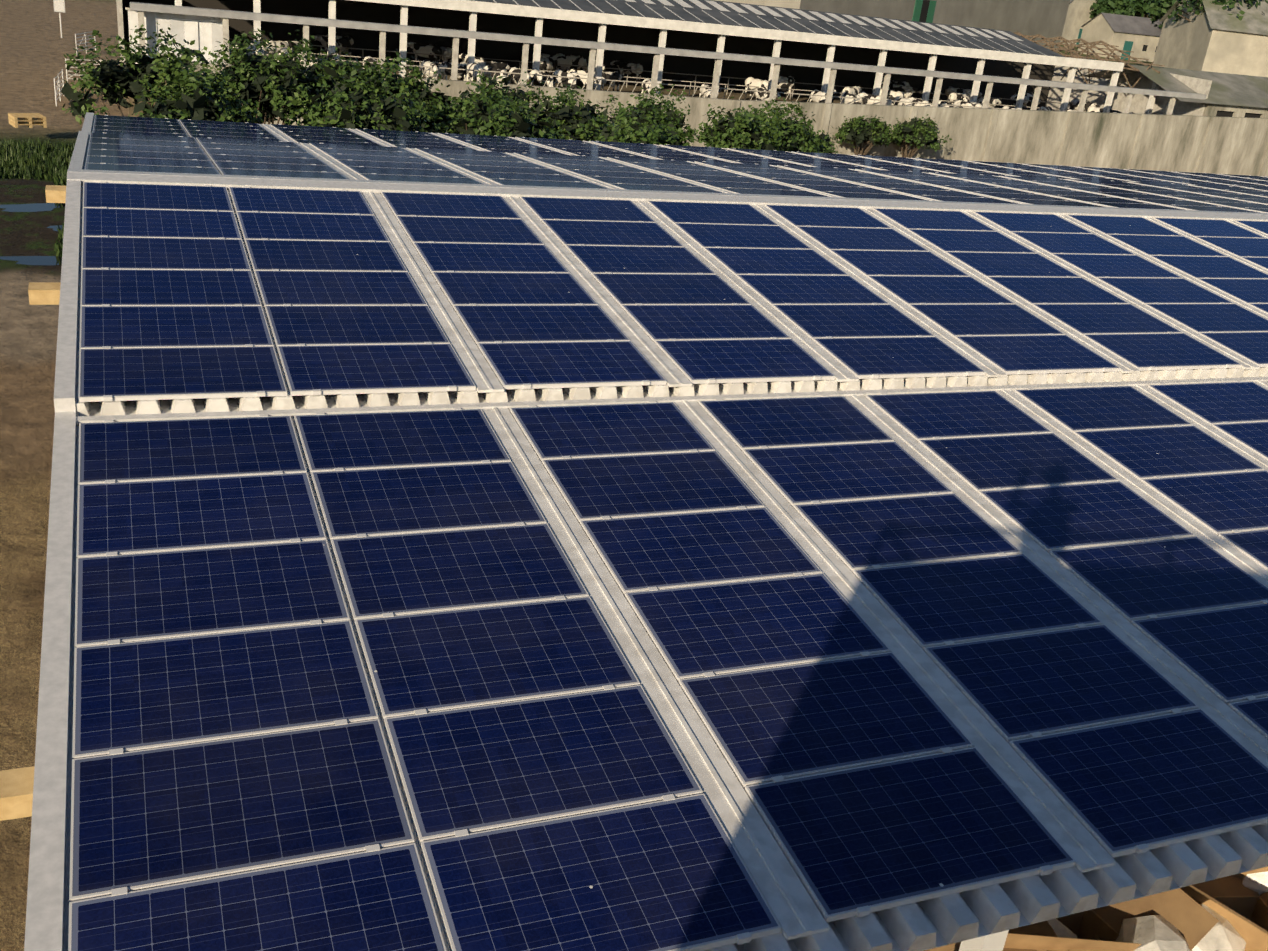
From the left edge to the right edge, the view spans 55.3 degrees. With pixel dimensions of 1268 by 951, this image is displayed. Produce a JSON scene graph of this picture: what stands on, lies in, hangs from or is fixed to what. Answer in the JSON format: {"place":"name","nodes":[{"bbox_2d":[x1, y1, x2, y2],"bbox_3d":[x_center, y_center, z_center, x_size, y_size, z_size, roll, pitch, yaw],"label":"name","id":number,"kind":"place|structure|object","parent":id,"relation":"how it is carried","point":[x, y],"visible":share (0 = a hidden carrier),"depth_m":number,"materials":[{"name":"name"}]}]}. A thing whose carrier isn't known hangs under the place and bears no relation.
{"place":"outdoors","nodes":[
{"label":"outdoors","id":0,"kind":"place"},
{"bbox_2d":[0,0,1152,950],"bbox_3d":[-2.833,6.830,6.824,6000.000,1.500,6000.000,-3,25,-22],"label":"ground","id":1,"kind":"structure","parent":0,"point":[36,45],"depth_m":22.70,"materials":[{"name":"soil"}]},
{"bbox_2d":[8,113,46,127],"bbox_3d":[-25.055,-14.671,50.032,1.200,0.435,1.000,-13,30,-38],"label":"pallet stack","id":2,"kind":"object","parent":1,"relation":"on","point":[29,120],"visible":1,"depth_m":49.87,"materials":[{"name":"brown wood"}]},
{"bbox_2d":[0,256,61,264],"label":"puddle","id":3,"kind":"object","parent":1,"relation":"on","point":[40,260],"visible":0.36,"depth_m":29.45,"materials":[{"name":"blue liquid"}]},
{"bbox_2d":[0,203,64,211],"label":"puddle","id":4,"kind":"object","parent":1,"relation":"on","point":[35,207],"visible":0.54,"depth_m":34.12,"materials":[{"name":"blue liquid"}]},
{"bbox_2d":[0,137,74,180],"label":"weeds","id":5,"kind":"object","parent":1,"relation":"on","point":[38,160],"visible":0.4,"depth_m":40.92,"materials":[{"name":"green plant"}]},
{"bbox_2d":[46,225,62,230],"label":"puddle","id":6,"kind":"object","parent":1,"relation":"on","point":[54,228],"visible":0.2,"depth_m":32.42,"materials":[{"name":"blue liquid"}]},
{"bbox_2d":[54,69,63,105],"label":"field gate","id":7,"kind":"structure","parent":1,"relation":"on","point":[58,81],"depth_m":59.69,"materials":[{"name":"silver metal"}]},
{"bbox_2d":[54,223,63,256],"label":"weeds","id":8,"kind":"object","parent":1,"relation":"on","point":[58,249],"depth_m":30.40,"materials":[{"name":"green plant"}]},
{"bbox_2d":[53,0,64,37],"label":"sign post","id":9,"kind":"object","parent":1,"relation":"on","point":[59,6],"visible":1,"depth_m":83.63,"materials":[{"name":"silver metal"}]},
{"bbox_2d":[51,169,67,185],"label":"weeds","id":10,"kind":"object","parent":1,"relation":"on","point":[59,179],"visible":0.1,"depth_m":36.61,"materials":[{"name":"green plant"}]},
{"bbox_2d":[75,31,95,54],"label":"field gate","id":11,"kind":"structure","parent":1,"relation":"on","point":[85,39],"depth_m":77.74,"materials":[{"name":"silver metal"}]},
{"bbox_2d":[65,58,120,81],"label":"field gate","id":12,"kind":"structure","parent":1,"relation":"on","point":[67,74],"depth_m":65.65,"materials":[{"name":"silver metal"}]},
{"bbox_2d":[61,23,233,124],"bbox_3d":[-15.393,-11.829,38.671,5.239,4.977,5.061,-3,25,-22],"label":"shrub","id":13,"kind":"object","parent":1,"relation":"on","point":[112,81],"visible":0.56,"depth_m":37.52,"materials":[{"name":"green plant"}]},
{"bbox_2d":[128,43,263,122],"bbox_3d":[-11.961,-9.091,32.836,3.865,5.088,4.032,-3,25,-22],"label":"shrub","id":14,"kind":"object","parent":1,"relation":"on","point":[197,104],"visible":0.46,"depth_m":32.00,"materials":[{"name":"green plant"}]},
{"bbox_2d":[157,41,282,123],"bbox_3d":[-15.149,-13.209,44.287,3.904,5.058,5.165,18,26,25],"label":"shrub","id":15,"kind":"object","parent":1,"relation":"on","point":[214,61],"depth_m":43.96,"materials":[{"name":"green plant"}]},
{"bbox_2d":[209,28,322,124],"bbox_3d":[-12.333,-12.010,40.014,3.673,5.083,3.996,10,24,8],"label":"shrub","id":16,"kind":"object","parent":1,"relation":"on","point":[266,83],"visible":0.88,"depth_m":39.06,"materials":[{"name":"green plant"}]},
{"bbox_2d":[270,34,370,125],"bbox_3d":[-10.654,-12.478,41.904,4.636,5.140,5.069,-12,30,-37],"label":"shrub","id":17,"kind":"object","parent":1,"relation":"on","point":[310,71],"visible":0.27,"depth_m":40.70,"materials":[{"name":"green plant"}]},
{"bbox_2d":[299,47,376,124],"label":"shrub","id":18,"kind":"object","parent":1,"relation":"on","point":[345,53],"visible":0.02,"depth_m":45.57,"materials":[{"name":"green plant"}]},
{"bbox_2d":[284,59,447,132],"bbox_3d":[-7.803,-9.503,35.156,4.641,4.901,4.611,-3,25,-22],"label":"shrub","id":19,"kind":"object","parent":1,"relation":"on","point":[354,105],"visible":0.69,"depth_m":34.39,"materials":[{"name":"green plant"}]},
{"bbox_2d":[320,50,463,132],"bbox_3d":[-8.311,-11.893,40.998,5.014,4.811,3.864,25,29,36],"label":"shrub","id":20,"kind":"object","parent":1,"relation":"on","point":[421,87],"visible":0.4,"depth_m":40.15,"materials":[{"name":"green plant"}]},
{"bbox_2d":[450,69,544,111],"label":"shrub","id":21,"kind":"object","parent":1,"relation":"on","point":[506,80],"visible":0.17,"depth_m":49.55,"materials":[{"name":"green plant"}]},
{"bbox_2d":[428,76,570,139],"bbox_3d":[-4.056,-9.822,37.309,4.183,4.592,4.061,-3,25,-22],"label":"shrub","id":22,"kind":"object","parent":1,"relation":"on","point":[486,118],"visible":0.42,"depth_m":36.37,"materials":[{"name":"green plant"}]},
{"bbox_2d":[446,84,560,138],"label":"shrub","id":23,"kind":"object","parent":1,"relation":"on","point":[475,108],"visible":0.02,"depth_m":40.95,"materials":[{"name":"green plant"}]},
{"bbox_2d":[0,185,1008,950],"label":"wooden beams","id":24,"kind":"structure","parent":1,"relation":"on","point":[16,793],"depth_m":8.49,"materials":[{"name":"beige wood"}]},
{"bbox_2d":[24,112,1267,950],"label":"solar panel roof","id":25,"kind":"structure","parent":24,"relation":"on","point":[501,544],"depth_m":9.34,"materials":[{"name":"blue glass"}]},
{"bbox_2d":[514,72,631,140],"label":"shrub","id":26,"kind":"object","parent":1,"relation":"on","point":[580,122],"visible":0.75,"depth_m":44.68,"materials":[{"name":"green plant"}]},
{"bbox_2d":[590,97,687,145],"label":"shrub","id":27,"kind":"object","parent":1,"relation":"on","point":[633,132],"visible":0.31,"depth_m":38.80,"materials":[{"name":"green plant"}]},
{"bbox_2d":[596,84,693,132],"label":"shrub","id":28,"kind":"object","parent":1,"relation":"on","point":[605,112],"visible":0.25,"depth_m":53.08,"materials":[{"name":"green plant"}]},
{"bbox_2d":[608,93,703,145],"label":"shrub","id":29,"kind":"object","parent":1,"relation":"on","point":[676,121],"visible":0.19,"depth_m":46.17,"materials":[{"name":"green plant"}]},
{"bbox_2d":[183,62,1267,175],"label":"yard wall","id":30,"kind":"structure","parent":1,"relation":"on","point":[1206,144],"depth_m":77.48,"materials":[{"name":"concrete"}]},
{"bbox_2d":[695,97,788,150],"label":"shrub","id":31,"kind":"object","parent":1,"relation":"on","point":[739,132],"visible":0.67,"depth_m":42.50,"materials":[{"name":"green plant"}]},
{"bbox_2d":[722,101,782,121],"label":"shrub","id":32,"kind":"object","parent":1,"relation":"on","point":[754,110],"visible":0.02,"depth_m":55.16,"materials":[{"name":"green plant"}]},
{"bbox_2d":[695,97,826,152],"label":"shrub","id":33,"kind":"object","parent":1,"relation":"on","point":[794,138],"visible":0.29,"depth_m":46.48,"materials":[{"name":"green plant"}]},
{"bbox_2d":[755,97,841,153],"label":"shrub","id":34,"kind":"object","parent":1,"relation":"on","point":[827,147],"visible":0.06,"depth_m":49.58,"materials":[{"name":"green plant"}]},
{"bbox_2d":[832,114,899,154],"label":"shrub","id":35,"kind":"object","parent":1,"relation":"on","point":[858,130],"visible":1,"depth_m":70.54,"materials":[{"name":"green plant"}]},
{"bbox_2d":[715,0,1069,47],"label":"concrete hall","id":36,"kind":"structure","parent":1,"relation":"on","point":[1046,18],"depth_m":204.37,"materials":[{"name":"concrete"}]},
{"bbox_2d":[890,114,951,157],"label":"shrub","id":37,"kind":"object","parent":1,"relation":"on","point":[916,133],"visible":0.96,"depth_m":72.39,"materials":[{"name":"green plant"}]},
{"bbox_2d":[1060,0,1096,44],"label":"building","id":38,"kind":"structure","parent":1,"relation":"on","point":[1078,15],"depth_m":291.45,"materials":[{"name":"paint"}]},
{"bbox_2d":[1089,0,1136,17],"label":"tree","id":39,"kind":"object","parent":1,"relation":"on","point":[1121,7],"visible":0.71,"depth_m":288.89,"materials":[{"name":"green plant"}]},
{"bbox_2d":[1077,13,1162,61],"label":"farmhouse","id":40,"kind":"object","parent":1,"relation":"on","point":[1139,37],"visible":0.65,"depth_m":251.66,"materials":[{"name":"paint"}]},
{"bbox_2d":[1129,0,1153,17],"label":"tree","id":41,"kind":"object","parent":1,"relation":"on","point":[1139,5],"visible":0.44,"depth_m":338.60,"materials":[{"name":"green plant"}]},
{"bbox_2d":[1142,0,1176,26],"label":"tree","id":42,"kind":"object","parent":1,"relation":"on","point":[1157,9],"visible":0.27,"depth_m":209.06,"materials":[{"name":"green plant"}]},
{"bbox_2d":[1083,64,1267,117],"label":"old byre","id":43,"kind":"structure","parent":1,"relation":"on","point":[1233,95],"depth_m":84.02,"materials":[{"name":"concrete"}]},
{"bbox_2d":[1152,0,1267,76],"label":"building","id":44,"kind":"structure","parent":1,"relation":"on","point":[1211,38],"depth_m":180.77,"materials":[{"name":"beige paint"}]},
{"bbox_2d":[1168,0,1267,21],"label":"tree","id":45,"kind":"object","parent":1,"relation":"on","point":[1229,3],"visible":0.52,"depth_m":182.99,"materials":[{"name":"green plant"}]},
{"bbox_2d":[116,0,1211,116],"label":"cow barn","id":46,"kind":"structure","parent":0,"point":[724,50],"depth_m":76.33,"materials":[{"name":"grey"}]},
{"bbox_2d":[229,42,268,57],"bbox_3d":[-20.522,-22.077,63.896,2.540,1.522,0.704,-5,26,-26],"label":"cow","id":47,"kind":"object","parent":46,"relation":"on","point":[247,47],"visible":0.06,"depth_m":63.47},
{"bbox_2d":[246,45,264,58],"bbox_3d":[-19.246,-21.100,61.939,0.726,1.569,2.618,-8,28,-31],"label":"cow","id":48,"kind":"object","parent":46,"relation":"on","point":[253,46],"visible":0.04,"depth_m":61.55},
{"bbox_2d":[266,40,300,58],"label":"cow","id":49,"kind":"object","parent":46,"relation":"on","point":[287,44],"visible":0.29,"depth_m":66.74},
{"bbox_2d":[278,48,292,62],"bbox_3d":[-17.991,-21.055,62.156,0.734,1.587,2.648,3,24,-8],"label":"cow","id":50,"kind":"object","parent":46,"relation":"on","point":[283,50],"visible":0.12,"depth_m":61.63},
{"bbox_2d":[297,53,320,65],"bbox_3d":[-16.694,-20.957,62.432,0.680,1.469,2.617,-13,30,-37],"label":"cow","id":51,"kind":"object","parent":46,"relation":"on","point":[311,63],"visible":0.04,"depth_m":61.84},
{"bbox_2d":[310,34,354,62],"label":"cow","id":52,"kind":"object","parent":46,"relation":"on","point":[347,41],"visible":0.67,"depth_m":72.44},
{"bbox_2d":[326,52,341,61],"bbox_3d":[-15.677,-21.108,62.931,0.725,1.567,2.614,4,23,-5],"label":"cow","id":53,"kind":"object","parent":46,"relation":"on","point":[332,54],"visible":0.23,"depth_m":62.64},
{"bbox_2d":[327,39,341,54],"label":"cow","id":54,"kind":"object","parent":46,"relation":"on","point":[338,44],"visible":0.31,"depth_m":70.21},
{"bbox_2d":[363,56,377,70],"bbox_3d":[-13.841,-21.259,63.889,0.685,1.480,2.470,-3,25,-22],"label":"cow","id":55,"kind":"object","parent":46,"relation":"on","point":[368,58],"visible":0.19,"depth_m":63.51},
{"bbox_2d":[407,42,441,67],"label":"cow","id":56,"kind":"object","parent":46,"relation":"on","point":[424,48],"visible":0.85,"depth_m":74.33},
{"bbox_2d":[421,59,437,78],"bbox_3d":[-10.886,-21.332,64.763,0.721,1.557,2.775,-3,25,-21],"label":"cow","id":57,"kind":"object","parent":46,"relation":"on","point":[429,72],"visible":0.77,"depth_m":64.27},
{"bbox_2d":[429,44,451,61],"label":"cow","id":58,"kind":"object","parent":46,"relation":"on","point":[447,51],"visible":0.44,"depth_m":74.70},
{"bbox_2d":[432,61,466,80],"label":"cow","id":59,"kind":"object","parent":46,"relation":"on","point":[461,65],"visible":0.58,"depth_m":67.30},
{"bbox_2d":[458,53,482,79],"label":"cow","id":60,"kind":"object","parent":46,"relation":"on","point":[463,56],"visible":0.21,"depth_m":71.06},
{"bbox_2d":[467,62,482,81],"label":"cow","id":61,"kind":"object","parent":46,"relation":"on","point":[471,75],"visible":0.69,"depth_m":65.34},
{"bbox_2d":[474,59,506,71],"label":"cow","id":62,"kind":"object","parent":46,"relation":"on","point":[478,60],"visible":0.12,"depth_m":69.72},
{"bbox_2d":[474,61,509,75],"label":"cow","id":63,"kind":"object","parent":46,"relation":"on","point":[495,64],"visible":0.23,"depth_m":68.70},
{"bbox_2d":[483,65,508,83],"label":"cow","id":64,"kind":"object","parent":46,"relation":"on","point":[489,68],"visible":0.31,"depth_m":66.25},
{"bbox_2d":[509,67,530,84],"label":"cow","id":65,"kind":"object","parent":46,"relation":"on","point":[514,78],"visible":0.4,"depth_m":66.52},
{"bbox_2d":[529,70,553,86],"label":"cow","id":66,"kind":"object","parent":46,"relation":"on","point":[537,82],"visible":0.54,"depth_m":67.03},
{"bbox_2d":[532,57,557,73],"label":"cow","id":67,"kind":"object","parent":46,"relation":"on","point":[548,64],"visible":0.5,"depth_m":74.50},
{"bbox_2d":[540,53,573,70],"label":"cow","id":68,"kind":"object","parent":46,"relation":"on","point":[567,60],"visible":0.46,"depth_m":77.77},
{"bbox_2d":[553,70,576,88],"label":"cow","id":69,"kind":"object","parent":46,"relation":"on","point":[566,81],"visible":0.54,"depth_m":67.30},
{"bbox_2d":[556,53,587,70],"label":"cow","id":70,"kind":"object","parent":46,"relation":"on","point":[579,60],"visible":0.4,"depth_m":78.00},
{"bbox_2d":[567,69,594,89],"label":"cow","id":71,"kind":"object","parent":46,"relation":"on","point":[580,71],"visible":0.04,"depth_m":70.91},
{"bbox_2d":[571,72,598,88],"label":"cow","id":72,"kind":"object","parent":46,"relation":"on","point":[580,82],"visible":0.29,"depth_m":68.20},
{"bbox_2d":[594,60,604,86],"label":"cow","id":73,"kind":"object","parent":46,"relation":"on","point":[603,68],"visible":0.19,"depth_m":76.10},
{"bbox_2d":[601,71,621,91],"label":"cow","id":74,"kind":"object","parent":46,"relation":"on","point":[612,75],"visible":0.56,"depth_m":72.15},
{"bbox_2d":[610,60,643,85],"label":"cow","id":75,"kind":"object","parent":46,"relation":"on","point":[624,65],"visible":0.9,"depth_m":79.33},
{"bbox_2d":[641,79,650,93],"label":"cow","id":76,"kind":"object","parent":46,"relation":"on","point":[644,86],"visible":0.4,"depth_m":69.81},
{"bbox_2d":[699,83,711,97],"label":"cow","id":77,"kind":"object","parent":46,"relation":"on","point":[703,91],"visible":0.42,"depth_m":70.84},
{"bbox_2d":[744,77,767,99],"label":"cow","id":78,"kind":"object","parent":46,"relation":"on","point":[750,81],"visible":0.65,"depth_m":76.65},
{"bbox_2d":[755,88,780,100],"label":"cow","id":79,"kind":"object","parent":46,"relation":"on","point":[759,95],"visible":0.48,"depth_m":72.72},
{"bbox_2d":[764,76,794,100],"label":"cow","id":80,"kind":"object","parent":46,"relation":"on","point":[788,82],"visible":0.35,"depth_m":80.92},
{"bbox_2d":[810,89,826,102],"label":"cow","id":81,"kind":"object","parent":46,"relation":"on","point":[817,98],"visible":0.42,"depth_m":74.10},
{"bbox_2d":[842,86,860,94],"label":"cow","id":82,"kind":"object","parent":46,"relation":"on","point":[854,90],"visible":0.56,"depth_m":78.32},
{"bbox_2d":[840,92,867,103],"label":"cow","id":83,"kind":"object","parent":46,"relation":"on","point":[855,101],"visible":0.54,"depth_m":74.38},
{"bbox_2d":[858,92,880,104],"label":"cow","id":84,"kind":"object","parent":46,"relation":"on","point":[868,96],"visible":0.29,"depth_m":75.16},
{"bbox_2d":[886,99,894,104],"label":"cow","id":85,"kind":"object","parent":46,"relation":"on","point":[889,103],"visible":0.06,"depth_m":75.05},
{"bbox_2d":[879,89,903,100],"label":"cow","id":86,"kind":"object","parent":46,"relation":"on","point":[893,95],"visible":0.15,"depth_m":79.93},
{"bbox_2d":[882,81,909,85],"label":"cow","id":87,"kind":"object","parent":46,"relation":"on","point":[904,83],"visible":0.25,"depth_m":87.13},
{"bbox_2d":[894,96,911,105],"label":"cow","id":88,"kind":"object","parent":46,"relation":"on","point":[898,98],"visible":0.4,"depth_m":76.23},
{"bbox_2d":[889,83,922,98],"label":"cow","id":89,"kind":"object","parent":46,"relation":"on","point":[907,91],"visible":0.54,"depth_m":84.76},
{"bbox_2d":[908,97,929,105],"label":"cow","id":90,"kind":"object","parent":46,"relation":"on","point":[912,99],"visible":0.27,"depth_m":76.51},
{"bbox_2d":[938,100,962,107],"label":"cow","id":91,"kind":"object","parent":46,"relation":"on","point":[942,102],"visible":0.23,"depth_m":77.31},
{"bbox_2d":[948,93,966,103],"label":"cow","id":92,"kind":"object","parent":46,"relation":"on","point":[954,96],"visible":0.4,"depth_m":85.23},
{"bbox_2d":[943,87,981,101],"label":"cow","id":93,"kind":"object","parent":46,"relation":"on","point":[949,90],"visible":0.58,"depth_m":88.19},
{"bbox_2d":[954,99,972,107],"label":"cow","id":94,"kind":"object","parent":46,"relation":"on","point":[960,102],"visible":0.31,"depth_m":77.84},
{"bbox_2d":[961,95,970,101],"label":"cow","id":95,"kind":"object","parent":46,"relation":"on","point":[966,98],"visible":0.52,"depth_m":83.57},
{"bbox_2d":[969,101,981,106],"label":"cow","id":96,"kind":"object","parent":46,"relation":"on","point":[975,104],"visible":0.21,"depth_m":78.30},
{"bbox_2d":[976,98,1000,107],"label":"cow","id":97,"kind":"object","parent":46,"relation":"on","point":[991,101],"visible":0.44,"depth_m":83.38},
{"bbox_2d":[1012,92,1033,109],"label":"cow","id":98,"kind":"object","parent":46,"relation":"on","point":[1027,94],"visible":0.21,"depth_m":92.57},
{"bbox_2d":[1011,95,1040,109],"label":"cow","id":99,"kind":"object","parent":46,"relation":"on","point":[1027,103],"visible":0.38,"depth_m":90.02},
{"bbox_2d":[1038,106,1051,110],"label":"cow","id":100,"kind":"object","parent":46,"relation":"on","point":[1048,108],"visible":0.15,"depth_m":83.06},
{"bbox_2d":[1069,99,1099,110],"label":"cow","id":101,"kind":"object","parent":46,"relation":"on","point":[1074,104],"visible":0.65,"depth_m":90.08},
{"bbox_2d":[1086,106,1121,112],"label":"cow","id":102,"kind":"object","parent":46,"relation":"on","point":[1093,109],"visible":0.23,"depth_m":85.19},
{"bbox_2d":[924,942,1046,950],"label":"carton","id":103,"kind":"object","parent":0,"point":[953,947],"visible":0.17,"depth_m":9.84,"materials":[{"name":"cardboard"}]},
{"bbox_2d":[1004,933,1140,950],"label":"carton","id":104,"kind":"object","parent":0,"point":[1037,942],"depth_m":9.63,"materials":[{"name":"cardboard"}]},
{"bbox_2d":[1047,888,1218,950],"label":"carton","id":105,"kind":"object","parent":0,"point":[1191,920],"visible":0.12,"depth_m":10.07,"materials":[{"name":"cardboard"}]},
{"bbox_2d":[1003,875,1267,950],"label":"carton","id":106,"kind":"object","parent":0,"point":[1157,932],"visible":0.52,"depth_m":10.01,"materials":[{"name":"cardboard"}]},
{"bbox_2d":[1180,871,1267,950],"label":"carton","id":107,"kind":"object","parent":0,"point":[1254,936],"visible":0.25,"depth_m":10.13,"materials":[{"name":"cardboard"}]},
{"bbox_2d":[1233,866,1267,878],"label":"carton","id":108,"kind":"object","parent":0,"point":[1244,874],"depth_m":10.66,"materials":[{"name":"cardboard"}]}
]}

